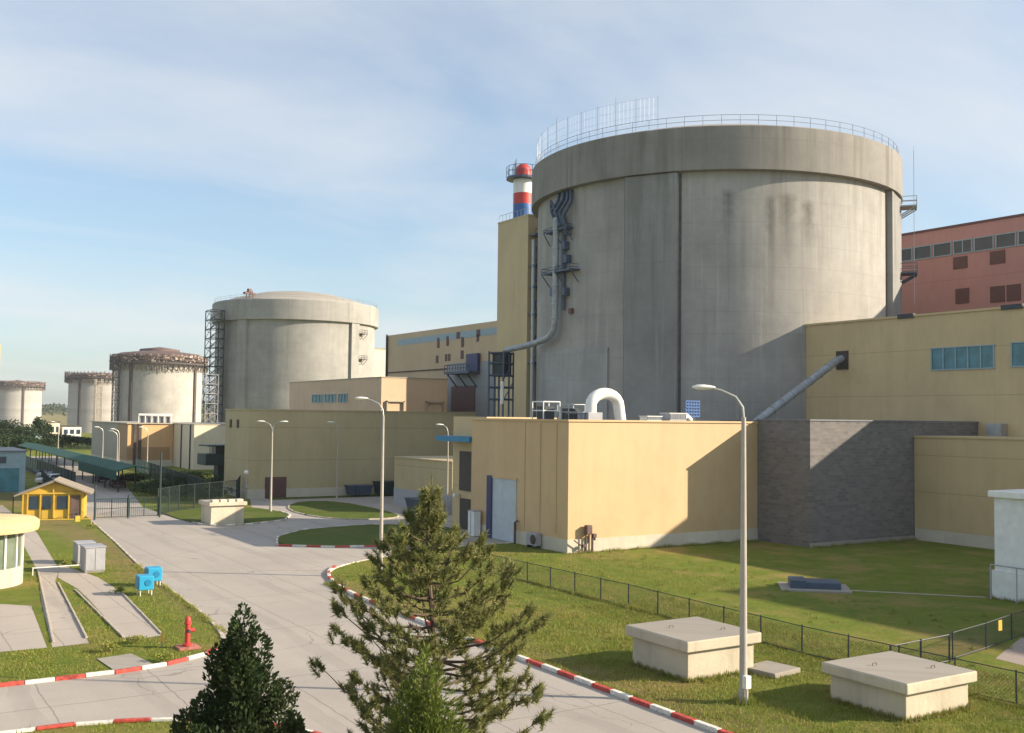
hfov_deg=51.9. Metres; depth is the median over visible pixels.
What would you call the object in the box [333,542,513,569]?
kerb
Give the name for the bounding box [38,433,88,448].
bushy tree
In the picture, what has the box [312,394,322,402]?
window
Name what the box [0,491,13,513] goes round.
chain link fence
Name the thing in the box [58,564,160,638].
footpath
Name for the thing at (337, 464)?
street lamp
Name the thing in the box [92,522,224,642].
kerb
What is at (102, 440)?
street lamp
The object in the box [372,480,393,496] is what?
waste container
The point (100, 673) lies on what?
kerb
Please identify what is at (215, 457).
guard booth
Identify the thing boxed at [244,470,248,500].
garden lamp
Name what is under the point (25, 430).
leafy tree
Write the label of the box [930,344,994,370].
window
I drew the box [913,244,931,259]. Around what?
window
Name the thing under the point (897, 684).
concrete vault
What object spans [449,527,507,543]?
pavement
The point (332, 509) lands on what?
lawn
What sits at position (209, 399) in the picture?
stair tower
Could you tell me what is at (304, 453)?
olive building
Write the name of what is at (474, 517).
white cabinet
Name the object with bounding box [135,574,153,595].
blue box
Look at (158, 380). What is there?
reactor building
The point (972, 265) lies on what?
pink building
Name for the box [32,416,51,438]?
leafy tree
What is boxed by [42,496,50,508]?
window
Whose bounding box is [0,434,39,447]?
bushy tree
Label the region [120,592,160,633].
kerb
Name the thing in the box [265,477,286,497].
door
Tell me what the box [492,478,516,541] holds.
roller door
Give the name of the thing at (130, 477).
shrub
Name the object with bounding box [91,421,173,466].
orange building
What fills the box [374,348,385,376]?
cream building
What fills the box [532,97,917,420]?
reactor building
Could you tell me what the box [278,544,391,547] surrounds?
kerb
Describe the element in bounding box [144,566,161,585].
blue box
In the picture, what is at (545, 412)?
roof cage
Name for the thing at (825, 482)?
brick building
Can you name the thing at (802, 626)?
chain link fence
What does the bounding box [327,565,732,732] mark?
kerb
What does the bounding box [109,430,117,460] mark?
street lamp
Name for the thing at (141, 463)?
chain link fence
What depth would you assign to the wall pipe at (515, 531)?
83.07 m
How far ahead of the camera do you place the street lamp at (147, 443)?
170.23 m
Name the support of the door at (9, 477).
in the blue building at (12, 467)
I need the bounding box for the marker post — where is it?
[158,632,164,646]
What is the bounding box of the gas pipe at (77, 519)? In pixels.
[40,516,91,522]
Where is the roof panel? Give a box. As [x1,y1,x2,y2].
[685,400,699,420]
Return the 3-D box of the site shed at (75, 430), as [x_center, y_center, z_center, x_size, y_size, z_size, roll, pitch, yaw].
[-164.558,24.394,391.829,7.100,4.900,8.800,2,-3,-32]
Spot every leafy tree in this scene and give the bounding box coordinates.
[0,418,22,439]
[11,424,37,437]
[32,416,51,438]
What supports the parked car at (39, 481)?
on the road
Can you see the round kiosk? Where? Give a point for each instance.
(14, 528)
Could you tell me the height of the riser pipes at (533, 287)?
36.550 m
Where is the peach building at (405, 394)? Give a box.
[289,376,447,411]
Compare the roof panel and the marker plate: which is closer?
the marker plate
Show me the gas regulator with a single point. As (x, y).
(588, 530)
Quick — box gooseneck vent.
[578,388,625,419]
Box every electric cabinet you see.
[73,540,95,564]
[79,543,106,572]
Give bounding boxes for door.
[0,468,18,491]
[70,495,79,517]
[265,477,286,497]
[466,353,479,370]
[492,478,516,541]
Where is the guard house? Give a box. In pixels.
[14,476,93,518]
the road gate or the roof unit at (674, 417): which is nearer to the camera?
the roof unit at (674, 417)
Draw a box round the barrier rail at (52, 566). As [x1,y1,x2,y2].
[32,564,80,575]
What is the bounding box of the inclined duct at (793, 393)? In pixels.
[752,355,843,419]
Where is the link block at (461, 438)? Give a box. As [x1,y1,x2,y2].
[436,416,556,529]
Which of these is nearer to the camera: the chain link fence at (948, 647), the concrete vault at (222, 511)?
the chain link fence at (948, 647)
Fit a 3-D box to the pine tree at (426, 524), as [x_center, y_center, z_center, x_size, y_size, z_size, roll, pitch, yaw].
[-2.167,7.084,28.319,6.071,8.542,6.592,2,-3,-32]
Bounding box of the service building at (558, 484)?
[470,418,757,553]
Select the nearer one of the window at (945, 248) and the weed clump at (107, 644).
the weed clump at (107, 644)
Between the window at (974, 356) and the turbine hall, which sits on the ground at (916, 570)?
the turbine hall
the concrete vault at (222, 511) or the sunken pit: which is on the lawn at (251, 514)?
the concrete vault at (222, 511)
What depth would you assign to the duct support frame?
131.69 m
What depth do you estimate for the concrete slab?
41.57 m
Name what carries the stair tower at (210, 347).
on the ground at (916, 570)
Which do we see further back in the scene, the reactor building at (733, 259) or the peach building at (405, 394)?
the peach building at (405, 394)
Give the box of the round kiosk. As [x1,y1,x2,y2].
[0,513,39,588]
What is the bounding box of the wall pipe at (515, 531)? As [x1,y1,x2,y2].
[514,520,517,543]
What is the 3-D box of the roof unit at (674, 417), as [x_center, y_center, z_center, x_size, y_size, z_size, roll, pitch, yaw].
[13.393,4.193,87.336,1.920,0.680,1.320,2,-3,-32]
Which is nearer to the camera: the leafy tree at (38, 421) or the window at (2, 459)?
the window at (2, 459)
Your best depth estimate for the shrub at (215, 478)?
133.48 m
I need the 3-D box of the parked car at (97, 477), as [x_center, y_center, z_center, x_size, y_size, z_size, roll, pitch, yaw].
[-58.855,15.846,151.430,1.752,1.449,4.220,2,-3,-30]
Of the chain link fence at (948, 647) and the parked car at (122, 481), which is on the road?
the parked car at (122, 481)
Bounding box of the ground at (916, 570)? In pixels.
[0,404,1023,732]
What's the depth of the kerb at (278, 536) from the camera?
90.87 m
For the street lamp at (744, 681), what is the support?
on the ground at (916, 570)
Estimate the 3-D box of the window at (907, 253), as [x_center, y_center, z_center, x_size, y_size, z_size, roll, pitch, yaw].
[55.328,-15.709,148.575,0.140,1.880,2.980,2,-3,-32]
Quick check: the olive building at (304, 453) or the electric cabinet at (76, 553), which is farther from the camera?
the olive building at (304, 453)
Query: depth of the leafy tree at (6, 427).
356.28 m
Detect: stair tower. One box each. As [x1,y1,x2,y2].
[93,379,102,420]
[111,354,120,420]
[201,374,218,421]
[202,309,224,421]
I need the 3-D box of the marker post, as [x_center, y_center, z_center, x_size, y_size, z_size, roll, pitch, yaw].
[-14.964,11.651,44.960,0.226,0.680,0.226,0,-3,13]
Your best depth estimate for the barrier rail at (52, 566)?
64.60 m
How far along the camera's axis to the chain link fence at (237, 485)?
109.83 m
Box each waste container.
[344,484,373,496]
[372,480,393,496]
[404,497,437,511]
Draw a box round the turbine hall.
[805,303,1023,436]
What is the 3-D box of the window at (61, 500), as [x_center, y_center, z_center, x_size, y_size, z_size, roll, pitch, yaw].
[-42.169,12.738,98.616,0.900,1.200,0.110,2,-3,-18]
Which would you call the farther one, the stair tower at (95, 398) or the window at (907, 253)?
the stair tower at (95, 398)
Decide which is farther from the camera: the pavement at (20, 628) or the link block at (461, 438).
the link block at (461, 438)
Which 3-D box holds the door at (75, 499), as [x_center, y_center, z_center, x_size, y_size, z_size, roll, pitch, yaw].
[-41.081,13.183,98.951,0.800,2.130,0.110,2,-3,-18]
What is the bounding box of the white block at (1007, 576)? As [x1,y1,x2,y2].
[988,489,1023,602]
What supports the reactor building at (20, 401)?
on the ground at (916, 570)
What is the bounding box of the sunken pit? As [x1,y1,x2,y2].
[778,576,852,593]
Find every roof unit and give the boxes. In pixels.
[138,414,171,422]
[640,416,662,419]
[660,413,687,420]
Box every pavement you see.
[0,604,46,651]
[97,653,152,669]
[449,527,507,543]
[995,638,1023,665]
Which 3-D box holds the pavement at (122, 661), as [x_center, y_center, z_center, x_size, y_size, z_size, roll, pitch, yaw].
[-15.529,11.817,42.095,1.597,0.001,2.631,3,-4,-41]
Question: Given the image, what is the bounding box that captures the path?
[851,590,986,597]
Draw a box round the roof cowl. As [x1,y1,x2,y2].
[686,414,692,420]
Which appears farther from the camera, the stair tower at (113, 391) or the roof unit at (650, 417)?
the stair tower at (113, 391)
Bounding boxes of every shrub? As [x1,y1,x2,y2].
[120,472,157,482]
[129,479,187,493]
[140,487,207,497]
[154,469,213,479]
[168,474,207,487]
[188,486,234,499]
[203,475,223,488]
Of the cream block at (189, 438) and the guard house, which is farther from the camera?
the cream block at (189, 438)
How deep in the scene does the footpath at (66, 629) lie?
56.03 m
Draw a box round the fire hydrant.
[174,616,200,650]
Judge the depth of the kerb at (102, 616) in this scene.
51.50 m
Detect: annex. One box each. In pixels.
[393,456,452,514]
[913,423,1023,549]
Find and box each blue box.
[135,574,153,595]
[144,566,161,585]
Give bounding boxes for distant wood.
[42,401,213,415]
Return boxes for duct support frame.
[487,351,513,416]
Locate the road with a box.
[0,456,713,732]
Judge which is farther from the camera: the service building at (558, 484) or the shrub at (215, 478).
the shrub at (215, 478)
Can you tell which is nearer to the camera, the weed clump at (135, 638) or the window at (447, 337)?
the weed clump at (135, 638)
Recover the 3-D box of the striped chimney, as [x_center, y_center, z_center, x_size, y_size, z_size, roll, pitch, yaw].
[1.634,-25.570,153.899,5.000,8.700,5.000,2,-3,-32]
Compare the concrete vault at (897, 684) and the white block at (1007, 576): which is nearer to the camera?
the concrete vault at (897, 684)
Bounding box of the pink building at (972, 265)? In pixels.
[901,213,1023,313]
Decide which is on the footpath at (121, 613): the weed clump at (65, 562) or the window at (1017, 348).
the weed clump at (65, 562)
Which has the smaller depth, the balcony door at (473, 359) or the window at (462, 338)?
the balcony door at (473, 359)
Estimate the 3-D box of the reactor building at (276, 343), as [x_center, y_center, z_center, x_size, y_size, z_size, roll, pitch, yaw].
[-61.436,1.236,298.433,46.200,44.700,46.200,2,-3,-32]
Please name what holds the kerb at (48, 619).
on the footpath at (66, 629)
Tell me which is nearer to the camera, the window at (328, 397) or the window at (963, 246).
the window at (963, 246)
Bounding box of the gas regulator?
[574,525,596,551]
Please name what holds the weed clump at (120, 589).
on the footpath at (121, 613)
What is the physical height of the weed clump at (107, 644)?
0.495 m
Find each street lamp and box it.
[51,421,58,464]
[95,426,103,457]
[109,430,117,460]
[111,428,119,472]
[139,427,147,461]
[257,420,287,510]
[328,421,337,499]
[355,397,383,569]
[436,424,448,514]
[692,384,750,704]
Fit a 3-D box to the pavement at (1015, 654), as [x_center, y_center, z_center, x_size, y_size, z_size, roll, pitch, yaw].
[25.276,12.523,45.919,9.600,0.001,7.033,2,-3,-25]
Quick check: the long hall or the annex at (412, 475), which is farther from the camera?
the long hall
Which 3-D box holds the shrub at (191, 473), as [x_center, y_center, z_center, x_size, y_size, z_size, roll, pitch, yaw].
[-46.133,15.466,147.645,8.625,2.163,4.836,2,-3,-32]
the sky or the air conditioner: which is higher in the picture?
the sky
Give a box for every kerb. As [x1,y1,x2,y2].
[0,648,216,686]
[0,717,321,732]
[38,571,54,642]
[57,582,87,637]
[74,589,123,636]
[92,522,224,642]
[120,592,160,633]
[192,511,290,525]
[276,523,408,545]
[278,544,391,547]
[287,501,398,519]
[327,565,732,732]
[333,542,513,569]
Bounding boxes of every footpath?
[0,505,88,646]
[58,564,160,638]
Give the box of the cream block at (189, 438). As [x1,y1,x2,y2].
[163,422,224,469]
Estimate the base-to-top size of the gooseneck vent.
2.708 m
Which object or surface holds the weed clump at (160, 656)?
on the ground at (916, 570)
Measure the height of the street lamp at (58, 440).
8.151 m
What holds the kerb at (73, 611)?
on the ground at (916, 570)
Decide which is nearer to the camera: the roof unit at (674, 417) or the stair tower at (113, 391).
the roof unit at (674, 417)
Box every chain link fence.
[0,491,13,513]
[25,456,75,481]
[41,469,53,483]
[135,458,202,497]
[157,475,240,515]
[473,555,1023,705]
[889,633,950,662]
[952,611,1023,659]
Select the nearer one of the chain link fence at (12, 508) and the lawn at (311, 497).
the chain link fence at (12, 508)
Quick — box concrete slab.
[748,660,799,678]
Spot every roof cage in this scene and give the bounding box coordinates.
[532,401,559,418]
[557,404,584,419]
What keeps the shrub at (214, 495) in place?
on the ground at (916, 570)
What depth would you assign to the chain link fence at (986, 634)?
46.55 m
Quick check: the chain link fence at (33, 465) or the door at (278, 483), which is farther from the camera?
the chain link fence at (33, 465)
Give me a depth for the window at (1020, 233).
133.68 m
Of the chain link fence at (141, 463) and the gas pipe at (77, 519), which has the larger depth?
the chain link fence at (141, 463)
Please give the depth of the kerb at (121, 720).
33.61 m
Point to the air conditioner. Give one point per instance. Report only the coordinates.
(533, 538)
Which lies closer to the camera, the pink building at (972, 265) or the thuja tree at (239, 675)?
the thuja tree at (239, 675)
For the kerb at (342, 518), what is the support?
on the road
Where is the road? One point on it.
(219, 574)
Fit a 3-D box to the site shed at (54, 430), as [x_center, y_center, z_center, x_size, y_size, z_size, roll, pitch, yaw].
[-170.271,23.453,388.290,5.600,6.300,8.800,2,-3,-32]
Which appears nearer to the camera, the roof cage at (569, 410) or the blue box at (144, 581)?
the blue box at (144, 581)
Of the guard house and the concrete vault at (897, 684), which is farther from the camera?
the guard house
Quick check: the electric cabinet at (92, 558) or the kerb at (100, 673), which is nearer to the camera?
the kerb at (100, 673)
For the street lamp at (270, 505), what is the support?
on the lawn at (251, 514)
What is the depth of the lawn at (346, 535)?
86.64 m
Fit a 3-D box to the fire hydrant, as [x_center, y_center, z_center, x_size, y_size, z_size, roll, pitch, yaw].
[-13.826,11.320,44.860,0.900,1.360,0.900,2,-3,-32]
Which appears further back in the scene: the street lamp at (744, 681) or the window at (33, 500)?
the window at (33, 500)
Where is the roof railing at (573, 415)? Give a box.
[565,413,585,419]
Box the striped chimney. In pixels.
[506,159,533,217]
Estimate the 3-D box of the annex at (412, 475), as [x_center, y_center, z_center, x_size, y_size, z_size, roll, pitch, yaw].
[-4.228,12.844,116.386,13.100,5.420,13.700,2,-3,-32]
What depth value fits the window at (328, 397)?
186.44 m
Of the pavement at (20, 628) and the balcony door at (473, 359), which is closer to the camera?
the pavement at (20, 628)
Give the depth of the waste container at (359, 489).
128.90 m
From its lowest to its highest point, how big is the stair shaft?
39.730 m
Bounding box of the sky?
[0,0,1023,408]
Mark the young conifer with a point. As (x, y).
(424, 711)
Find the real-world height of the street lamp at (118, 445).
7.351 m
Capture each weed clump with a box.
[60,560,71,565]
[98,640,122,650]
[108,586,125,593]
[123,634,146,643]
[152,651,175,661]
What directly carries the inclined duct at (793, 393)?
attached to the turbine hall
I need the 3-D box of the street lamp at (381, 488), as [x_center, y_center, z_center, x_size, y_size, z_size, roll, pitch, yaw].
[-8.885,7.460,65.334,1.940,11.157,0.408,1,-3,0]
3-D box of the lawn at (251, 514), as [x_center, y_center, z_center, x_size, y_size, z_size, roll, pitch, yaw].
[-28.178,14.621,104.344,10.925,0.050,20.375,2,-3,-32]
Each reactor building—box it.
[0,380,45,426]
[64,371,114,432]
[109,347,207,421]
[212,289,378,421]
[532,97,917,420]
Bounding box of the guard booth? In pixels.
[197,444,224,476]
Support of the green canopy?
on the road
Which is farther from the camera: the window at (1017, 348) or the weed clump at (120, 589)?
the window at (1017, 348)
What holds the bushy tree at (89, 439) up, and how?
on the ground at (916, 570)
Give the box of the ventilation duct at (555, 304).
[504,217,559,352]
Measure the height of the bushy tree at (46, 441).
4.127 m
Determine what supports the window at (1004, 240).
in the pink building at (972, 265)
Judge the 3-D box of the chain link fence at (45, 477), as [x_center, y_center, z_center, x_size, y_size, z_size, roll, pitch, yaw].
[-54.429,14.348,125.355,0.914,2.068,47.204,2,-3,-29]
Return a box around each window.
[0,457,5,462]
[28,496,37,508]
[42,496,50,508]
[56,496,66,508]
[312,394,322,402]
[324,394,335,402]
[338,393,347,401]
[446,336,448,345]
[461,337,463,346]
[902,247,912,261]
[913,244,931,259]
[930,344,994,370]
[933,241,951,257]
[953,238,972,254]
[973,235,994,251]
[995,231,1016,248]
[1010,341,1023,366]
[1017,230,1023,245]
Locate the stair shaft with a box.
[496,207,537,416]
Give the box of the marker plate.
[998,620,1001,630]
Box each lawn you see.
[155,506,287,524]
[266,494,393,499]
[278,524,461,546]
[289,501,397,518]
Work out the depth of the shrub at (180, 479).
134.68 m
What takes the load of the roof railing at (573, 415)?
on the service building at (558, 484)
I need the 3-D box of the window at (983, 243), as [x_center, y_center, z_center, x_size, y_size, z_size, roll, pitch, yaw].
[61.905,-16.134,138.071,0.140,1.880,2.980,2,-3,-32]
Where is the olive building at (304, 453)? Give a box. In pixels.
[224,409,476,498]
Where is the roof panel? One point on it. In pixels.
(693, 410)
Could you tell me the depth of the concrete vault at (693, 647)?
41.25 m
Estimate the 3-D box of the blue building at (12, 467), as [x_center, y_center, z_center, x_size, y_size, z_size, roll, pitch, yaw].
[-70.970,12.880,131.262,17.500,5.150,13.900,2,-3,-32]
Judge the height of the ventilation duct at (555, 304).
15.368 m
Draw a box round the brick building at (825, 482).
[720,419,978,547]
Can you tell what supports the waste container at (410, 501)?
on the road
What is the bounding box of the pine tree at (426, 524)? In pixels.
[306,472,555,732]
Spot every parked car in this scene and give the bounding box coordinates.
[35,474,59,484]
[94,475,109,481]
[109,476,125,487]
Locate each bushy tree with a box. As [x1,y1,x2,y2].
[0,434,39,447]
[14,436,57,449]
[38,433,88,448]
[73,436,91,447]
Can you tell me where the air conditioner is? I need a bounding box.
[526,532,540,548]
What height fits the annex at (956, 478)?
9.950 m
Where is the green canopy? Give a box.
[17,442,154,491]
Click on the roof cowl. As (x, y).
(688, 417)
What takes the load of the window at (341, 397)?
in the peach building at (405, 394)
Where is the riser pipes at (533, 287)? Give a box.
[528,228,537,416]
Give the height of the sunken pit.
0.570 m
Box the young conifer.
[378,640,470,732]
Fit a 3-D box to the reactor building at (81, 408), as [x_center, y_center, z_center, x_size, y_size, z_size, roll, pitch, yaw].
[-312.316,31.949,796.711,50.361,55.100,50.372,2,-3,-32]
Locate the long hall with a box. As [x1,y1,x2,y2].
[385,321,496,416]
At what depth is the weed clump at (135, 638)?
45.51 m
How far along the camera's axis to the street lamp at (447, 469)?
106.65 m
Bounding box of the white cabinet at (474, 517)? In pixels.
[467,510,480,535]
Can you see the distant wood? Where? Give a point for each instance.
(52, 407)
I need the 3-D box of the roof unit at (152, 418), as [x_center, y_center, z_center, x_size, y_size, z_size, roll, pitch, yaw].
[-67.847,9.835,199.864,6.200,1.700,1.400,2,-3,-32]
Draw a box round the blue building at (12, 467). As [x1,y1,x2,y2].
[0,447,27,492]
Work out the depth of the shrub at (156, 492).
120.09 m
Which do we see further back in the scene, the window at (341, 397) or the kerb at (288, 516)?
the window at (341, 397)
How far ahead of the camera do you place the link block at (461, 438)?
94.11 m
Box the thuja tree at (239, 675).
[169,602,310,732]
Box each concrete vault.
[198,498,246,525]
[625,616,760,681]
[822,651,976,723]
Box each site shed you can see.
[43,421,60,434]
[59,425,80,436]
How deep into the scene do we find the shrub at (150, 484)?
127.81 m
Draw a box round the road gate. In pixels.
[93,452,161,519]
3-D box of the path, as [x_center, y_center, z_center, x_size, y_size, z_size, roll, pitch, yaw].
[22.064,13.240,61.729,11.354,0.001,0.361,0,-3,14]

